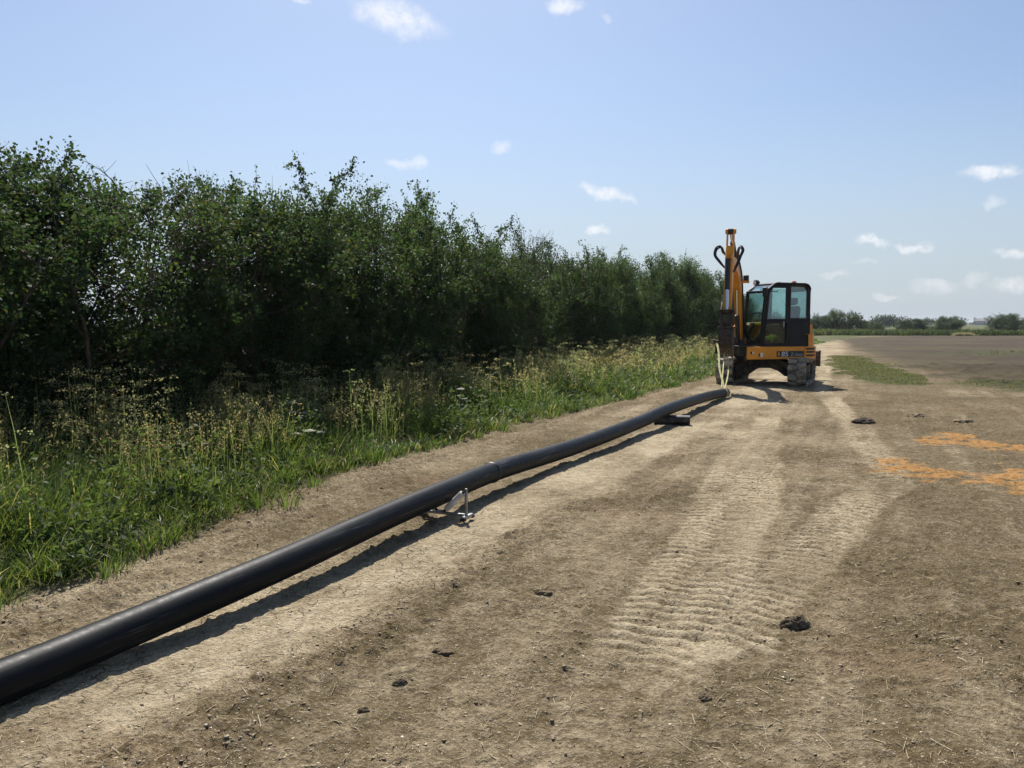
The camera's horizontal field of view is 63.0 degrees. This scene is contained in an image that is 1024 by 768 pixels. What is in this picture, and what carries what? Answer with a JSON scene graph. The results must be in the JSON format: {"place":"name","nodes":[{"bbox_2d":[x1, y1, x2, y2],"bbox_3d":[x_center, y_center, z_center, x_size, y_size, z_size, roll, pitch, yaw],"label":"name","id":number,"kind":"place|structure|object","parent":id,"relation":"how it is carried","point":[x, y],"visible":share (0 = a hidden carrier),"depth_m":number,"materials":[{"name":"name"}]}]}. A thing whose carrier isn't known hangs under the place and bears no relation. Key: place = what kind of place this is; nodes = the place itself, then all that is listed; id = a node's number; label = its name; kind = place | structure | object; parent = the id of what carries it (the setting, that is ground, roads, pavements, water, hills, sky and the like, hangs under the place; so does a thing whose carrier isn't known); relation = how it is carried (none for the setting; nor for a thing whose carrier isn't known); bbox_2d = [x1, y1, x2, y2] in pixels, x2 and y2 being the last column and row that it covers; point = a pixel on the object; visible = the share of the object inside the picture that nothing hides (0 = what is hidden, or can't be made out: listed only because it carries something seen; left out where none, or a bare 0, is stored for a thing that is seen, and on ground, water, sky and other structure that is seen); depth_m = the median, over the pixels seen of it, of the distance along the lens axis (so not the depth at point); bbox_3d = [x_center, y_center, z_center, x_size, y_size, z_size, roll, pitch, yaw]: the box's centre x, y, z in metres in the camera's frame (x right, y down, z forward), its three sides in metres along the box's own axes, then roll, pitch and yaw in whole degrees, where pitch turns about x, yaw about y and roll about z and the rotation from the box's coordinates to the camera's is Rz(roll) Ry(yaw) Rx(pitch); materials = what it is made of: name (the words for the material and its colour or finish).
{"place":"outdoors","nodes":[
{"label":"outdoors","id":0,"kind":"place"},
{"bbox_2d":[0,324,1023,767],"bbox_3d":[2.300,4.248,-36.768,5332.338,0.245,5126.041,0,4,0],"label":"ground","id":1,"kind":"structure","parent":0,"point":[734,450],"depth_m":4.86,"materials":[{"name":"soil"}]},
{"bbox_2d":[0,162,163,444],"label":"hawthorn tree","id":2,"kind":"object","parent":1,"relation":"on","point":[56,263],"visible":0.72,"depth_m":8.03,"materials":[{"name":"green plant"}]},
{"bbox_2d":[0,135,265,444],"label":"hawthorn tree","id":3,"kind":"object","parent":1,"relation":"on","point":[62,181],"visible":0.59,"depth_m":9.07,"materials":[{"name":"green plant"}]},
{"bbox_2d":[0,142,375,421],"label":"hawthorn tree","id":4,"kind":"object","parent":1,"relation":"on","point":[207,228],"visible":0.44,"depth_m":10.10,"materials":[{"name":"green plant"}]},
{"bbox_2d":[106,160,352,403],"bbox_3d":[-3.839,-1.180,12.254,3.055,3.904,4.284,1,4,12],"label":"hawthorn tree","id":5,"kind":"object","parent":1,"relation":"on","point":[287,250],"visible":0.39,"depth_m":11.33,"materials":[{"name":"green plant"}]},
{"bbox_2d":[288,401,306,431],"bbox_3d":[-2.651,0.526,10.205,0.359,0.640,0.396,0,4,0],"label":"flowering hogweed","id":6,"kind":"object","parent":1,"relation":"on","point":[292,412],"visible":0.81,"depth_m":10.21,"materials":[{"name":"green plant"}]},
{"bbox_2d":[292,429,327,455],"bbox_3d":[-2.313,0.700,9.595,0.446,0.379,0.326,0,4,0],"label":"flowering hogweed","id":7,"kind":"object","parent":1,"relation":"on","point":[312,431],"visible":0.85,"depth_m":9.56,"materials":[{"name":"white plant"}]},
{"bbox_2d":[211,150,471,408],"bbox_3d":[-3.067,-1.473,13.646,4.140,4.217,4.339,-4,5,-40],"label":"hawthorn tree","id":8,"kind":"object","parent":1,"relation":"on","point":[399,287],"visible":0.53,"depth_m":13.09,"materials":[{"name":"green plant"}]},
{"bbox_2d":[0,338,717,578],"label":"verge weeds","id":9,"kind":"object","parent":1,"relation":"on","point":[79,548],"visible":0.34,"depth_m":7.08,"materials":[{"name":"green plant"}]},
{"bbox_2d":[0,335,718,534],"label":"grass seed heads","id":10,"kind":"object","parent":1,"relation":"on","point":[538,361],"depth_m":9.54,"materials":[{"name":"plant"}]},
{"bbox_2d":[0,331,718,490],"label":"cow parsley","id":11,"kind":"object","parent":1,"relation":"on","point":[674,339],"visible":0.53,"depth_m":10.70,"materials":[{"name":"plant"}]},
{"bbox_2d":[357,707,369,713],"bbox_3d":[-0.627,1.383,3.539,0.060,0.029,0.045,-2,5,-28],"label":"soil clod","id":12,"kind":"object","parent":1,"relation":"on","point":[363,710],"visible":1,"depth_m":3.53,"materials":[{"name":"brown soil"}]},
{"bbox_2d":[0,388,729,705],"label":"water pipe","id":13,"kind":"object","parent":1,"relation":"on","point":[27,671],"visible":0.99,"depth_m":4.84,"materials":[{"name":"black plastic"}]},
{"bbox_2d":[303,179,476,388],"bbox_3d":[-2.489,-1.728,15.715,3.419,4.420,5.509,0,4,2],"label":"hawthorn tree","id":14,"kind":"object","parent":1,"relation":"on","point":[366,202],"visible":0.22,"depth_m":14.96,"materials":[{"name":"green plant"}]},
{"bbox_2d":[391,678,407,686],"bbox_3d":[-0.513,1.368,3.819,0.076,0.041,0.056,-2,5,-27],"label":"soil clod","id":15,"kind":"object","parent":1,"relation":"on","point":[400,682],"visible":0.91,"depth_m":3.81,"materials":[{"name":"brown soil"}]},
{"bbox_2d":[0,339,826,610],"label":"verge grass","id":16,"kind":"structure","parent":1,"relation":"on","point":[30,568],"depth_m":8.45,"materials":[{"name":"green plant"}]},
{"bbox_2d":[431,647,453,655],"bbox_3d":[-0.348,1.335,4.176,0.121,0.028,0.084,-1,4,-15],"label":"soil clod","id":17,"kind":"object","parent":1,"relation":"on","point":[446,651],"visible":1,"depth_m":4.15,"materials":[{"name":"brown soil"}]},
{"bbox_2d":[372,180,513,377],"bbox_3d":[-1.588,-1.877,17.236,3.062,4.342,5.357,2,4,21],"label":"hawthorn tree","id":18,"kind":"object","parent":1,"relation":"on","point":[458,317],"visible":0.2,"depth_m":16.80,"materials":[{"name":"green plant"}]},
{"bbox_2d":[419,488,474,521],"bbox_3d":[-0.570,0.996,7.065,0.472,0.263,0.200,2,5,24],"label":"pipe roller","id":19,"kind":"object","parent":1,"relation":"on","point":[460,495],"visible":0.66,"depth_m":7.00,"materials":[{"name":"metal"}]},
{"bbox_2d":[453,388,471,419],"bbox_3d":[-0.756,0.350,13.111,0.359,0.594,0.416,0,4,0],"label":"flowering hogweed","id":20,"kind":"object","parent":1,"relation":"on","point":[465,398],"visible":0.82,"depth_m":13.08,"materials":[{"name":"white plant"}]},
{"bbox_2d":[427,212,588,375],"bbox_3d":[-0.640,-1.824,19.338,4.026,4.045,4.283,-3,5,-39],"label":"hawthorn tree","id":21,"kind":"object","parent":1,"relation":"on","point":[534,298],"visible":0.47,"depth_m":18.67,"materials":[{"name":"green plant"}]},
{"bbox_2d":[0,385,1023,767],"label":"straw","id":22,"kind":"object","parent":1,"relation":"on","point":[568,665],"visible":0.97,"depth_m":3.85,"materials":[{"name":"beige plant"}]},
{"bbox_2d":[3,385,1023,767],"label":"soil crumbs","id":23,"kind":"object","parent":1,"relation":"on","point":[553,655],"visible":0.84,"depth_m":3.96,"materials":[{"name":"brown soil"}]},
{"bbox_2d":[20,398,1023,767],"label":"pale stones","id":24,"kind":"object","parent":1,"relation":"on","point":[496,664],"visible":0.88,"depth_m":4.00,"materials":[{"name":"stone"}]},
{"bbox_2d":[473,212,576,367],"bbox_3d":[0.142,-2.259,21.976,3.033,4.418,4.714,2,4,20],"label":"hawthorn tree","id":25,"kind":"object","parent":1,"relation":"on","point":[519,239],"visible":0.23,"depth_m":21.57,"materials":[{"name":"green plant"}]},
{"bbox_2d":[534,588,551,595],"bbox_3d":[0.187,1.257,5.066,0.120,0.040,0.099,-1,4,-15],"label":"soil clod","id":26,"kind":"object","parent":1,"relation":"on","point":[544,591],"visible":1,"depth_m":5.04,"materials":[{"name":"soil"}]},
{"bbox_2d":[511,237,606,359],"bbox_3d":[1.115,-2.270,24.281,3.404,4.227,5.236,0,4,2],"label":"hawthorn tree","id":27,"kind":"object","parent":1,"relation":"on","point":[580,329],"visible":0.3,"depth_m":23.62,"materials":[{"name":"green plant"}]},
{"bbox_2d":[541,249,627,353],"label":"hawthorn tree","id":28,"kind":"object","parent":1,"relation":"on","point":[606,320],"visible":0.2,"depth_m":25.64,"materials":[{"name":"green plant"}]},
{"bbox_2d":[575,244,664,355],"bbox_3d":[3.566,-2.751,29.337,4.340,4.490,4.481,-2,5,-28],"label":"hawthorn tree","id":29,"kind":"object","parent":1,"relation":"on","point":[628,317],"visible":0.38,"depth_m":29.12,"materials":[{"name":"green plant"}]},
{"bbox_2d":[611,252,674,346],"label":"hawthorn tree","id":30,"kind":"object","parent":1,"relation":"on","point":[665,318],"visible":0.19,"depth_m":32.38,"materials":[{"name":"green plant"}]},
{"bbox_2d":[628,256,703,343],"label":"hawthorn tree","id":31,"kind":"object","parent":1,"relation":"on","point":[677,324],"visible":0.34,"depth_m":34.80,"materials":[{"name":"green plant"}]},
{"bbox_2d":[654,415,689,424],"bbox_3d":[2.639,0.592,13.766,0.581,0.161,0.161,1,4,12],"label":"pipe offcut","id":32,"kind":"object","parent":1,"relation":"on","point":[677,419],"visible":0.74,"depth_m":13.69,"materials":[{"name":"black plastic"}]},
{"bbox_2d":[639,248,716,344],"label":"hawthorn tree","id":33,"kind":"object","parent":1,"relation":"on","point":[690,277],"visible":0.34,"depth_m":37.54,"materials":[{"name":"green plant"}]},
{"bbox_2d":[698,692,711,701],"bbox_3d":[0.839,1.365,3.645,0.058,0.033,0.074,2,5,29],"label":"soil clod","id":34,"kind":"object","parent":1,"relation":"on","point":[704,696],"visible":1,"depth_m":3.63,"materials":[{"name":"brown soil"}]},
{"bbox_2d":[679,263,732,339],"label":"hawthorn tree","id":35,"kind":"object","parent":1,"relation":"on","point":[714,315],"visible":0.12,"depth_m":42.26,"materials":[{"name":"green plant"}]},
{"bbox_2d":[701,273,725,335],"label":"hawthorn tree","id":36,"kind":"object","parent":1,"relation":"on","point":[714,293],"visible":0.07,"depth_m":45.71,"materials":[{"name":"green plant"}]},
{"bbox_2d":[710,277,745,333],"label":"hawthorn tree","id":37,"kind":"object","parent":1,"relation":"on","point":[732,302],"visible":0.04,"depth_m":50.35,"materials":[{"name":"green plant"}]},
{"bbox_2d":[713,228,820,385],"bbox_3d":[6.503,-1.893,22.059,2.717,3.956,6.329,2,5,25],"label":"excavator","id":38,"kind":"object","parent":1,"relation":"on","point":[793,355],"visible":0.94,"depth_m":22.19,"materials":[{"name":"metal"}]},
{"bbox_2d":[716,342,728,397],"bbox_3d":[4.782,-0.344,18.904,0.291,1.208,1.519,1,4,11],"label":"lifting sling","id":39,"kind":"object","parent":38,"relation":"hanging from","point":[722,381],"visible":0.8,"depth_m":18.84,"materials":[{"name":"beige fabric"}]},
{"bbox_2d":[765,333,780,342],"bbox_3d":[6.987,-1.241,22.501,0.431,0.250,0.347,-3,5,-34],"label":"hi vis vest","id":40,"kind":"object","parent":38,"relation":"in","point":[771,337],"visible":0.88,"depth_m":22.39,"materials":[{"name":"fabric"}]},
{"bbox_2d":[772,311,782,318],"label":"tree","id":41,"kind":"object","parent":1,"relation":"on","point":[774,317],"depth_m":146.84,"materials":[{"name":"green plant"}]},
{"bbox_2d":[779,614,810,630],"bbox_3d":[1.531,1.291,4.519,0.170,0.076,0.119,-1,4,-18],"label":"soil clod","id":42,"kind":"object","parent":1,"relation":"on","point":[799,622],"visible":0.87,"depth_m":4.49,"materials":[{"name":"brown soil"}]},
{"bbox_2d":[810,312,834,329],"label":"tree","id":43,"kind":"object","parent":1,"relation":"on","point":[824,322],"visible":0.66,"depth_m":123.02,"materials":[{"name":"green plant"}]},
{"bbox_2d":[819,309,853,329],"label":"tree","id":44,"kind":"object","parent":1,"relation":"on","point":[837,323],"visible":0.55,"depth_m":124.57,"materials":[{"name":"green plant"}]},
{"bbox_2d":[842,312,872,329],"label":"tree","id":45,"kind":"object","parent":1,"relation":"on","point":[857,323],"visible":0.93,"depth_m":124.03,"materials":[{"name":"green plant"}]},
{"bbox_2d":[851,417,875,423],"bbox_3d":[5.726,0.593,13.661,0.419,0.093,0.317,-1,4,-8],"label":"soil clod","id":46,"kind":"object","parent":1,"relation":"on","point":[863,420],"visible":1,"depth_m":13.56,"materials":[{"name":"soil"}]},
{"bbox_2d":[869,322,885,329],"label":"tree","id":47,"kind":"object","parent":1,"relation":"on","point":[876,326],"visible":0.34,"depth_m":126.81,"materials":[{"name":"green plant"}]},
{"bbox_2d":[890,316,930,329],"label":"tree","id":48,"kind":"object","parent":1,"relation":"on","point":[908,324],"visible":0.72,"depth_m":119.90,"materials":[{"name":"green plant"}]},
{"bbox_2d":[907,413,923,416],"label":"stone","id":49,"kind":"object","parent":1,"relation":"on","point":[915,415],"visible":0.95,"depth_m":14.61,"materials":[{"name":"beige stone"}]},
{"bbox_2d":[811,314,1023,326],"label":"wood","id":50,"kind":"object","parent":1,"relation":"on","point":[887,320],"visible":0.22,"depth_m":329.22,"materials":[{"name":"green plant"}]},
{"bbox_2d":[824,350,1023,391],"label":"field weeds","id":51,"kind":"object","parent":1,"relation":"on","point":[861,363],"visible":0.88,"depth_m":27.82,"materials":[{"name":"green plant"}]},
{"bbox_2d":[931,315,967,330],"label":"tree","id":52,"kind":"object","parent":1,"relation":"on","point":[957,324],"visible":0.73,"depth_m":119.78,"materials":[{"name":"green plant"}]},
{"bbox_2d":[953,418,972,422],"bbox_3d":[7.518,0.602,13.922,0.340,0.071,0.260,-1,4,-16],"label":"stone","id":53,"kind":"object","parent":1,"relation":"on","point":[963,420],"visible":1,"depth_m":13.86,"materials":[{"name":"beige stone"}]},
{"bbox_2d":[949,332,978,335],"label":"dry grass clump","id":54,"kind":"object","parent":1,"relation":"on","point":[963,334],"visible":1,"depth_m":108.40,"materials":[{"name":"beige plant"}]},
{"bbox_2d":[984,312,1023,330],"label":"tree","id":55,"kind":"object","parent":1,"relation":"on","point":[1010,320],"visible":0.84,"depth_m":117.90,"materials":[{"name":"green plant"}]},
{"bbox_2d":[0,0,1023,323],"label":"sky","id":56,"kind":"structure","parent":0,"point":[866,154],"materials":[{"name":"blue"}]},
{"bbox_2d":[812,328,1023,335],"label":"meadow","id":57,"kind":"structure","parent":0,"point":[901,332],"depth_m":110.36,"materials":[{"name":"green plant"}]},
{"bbox_2d":[973,317,985,324],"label":"farm building","id":58,"kind":"structure","parent":0,"point":[979,321],"depth_m":675.74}
]}

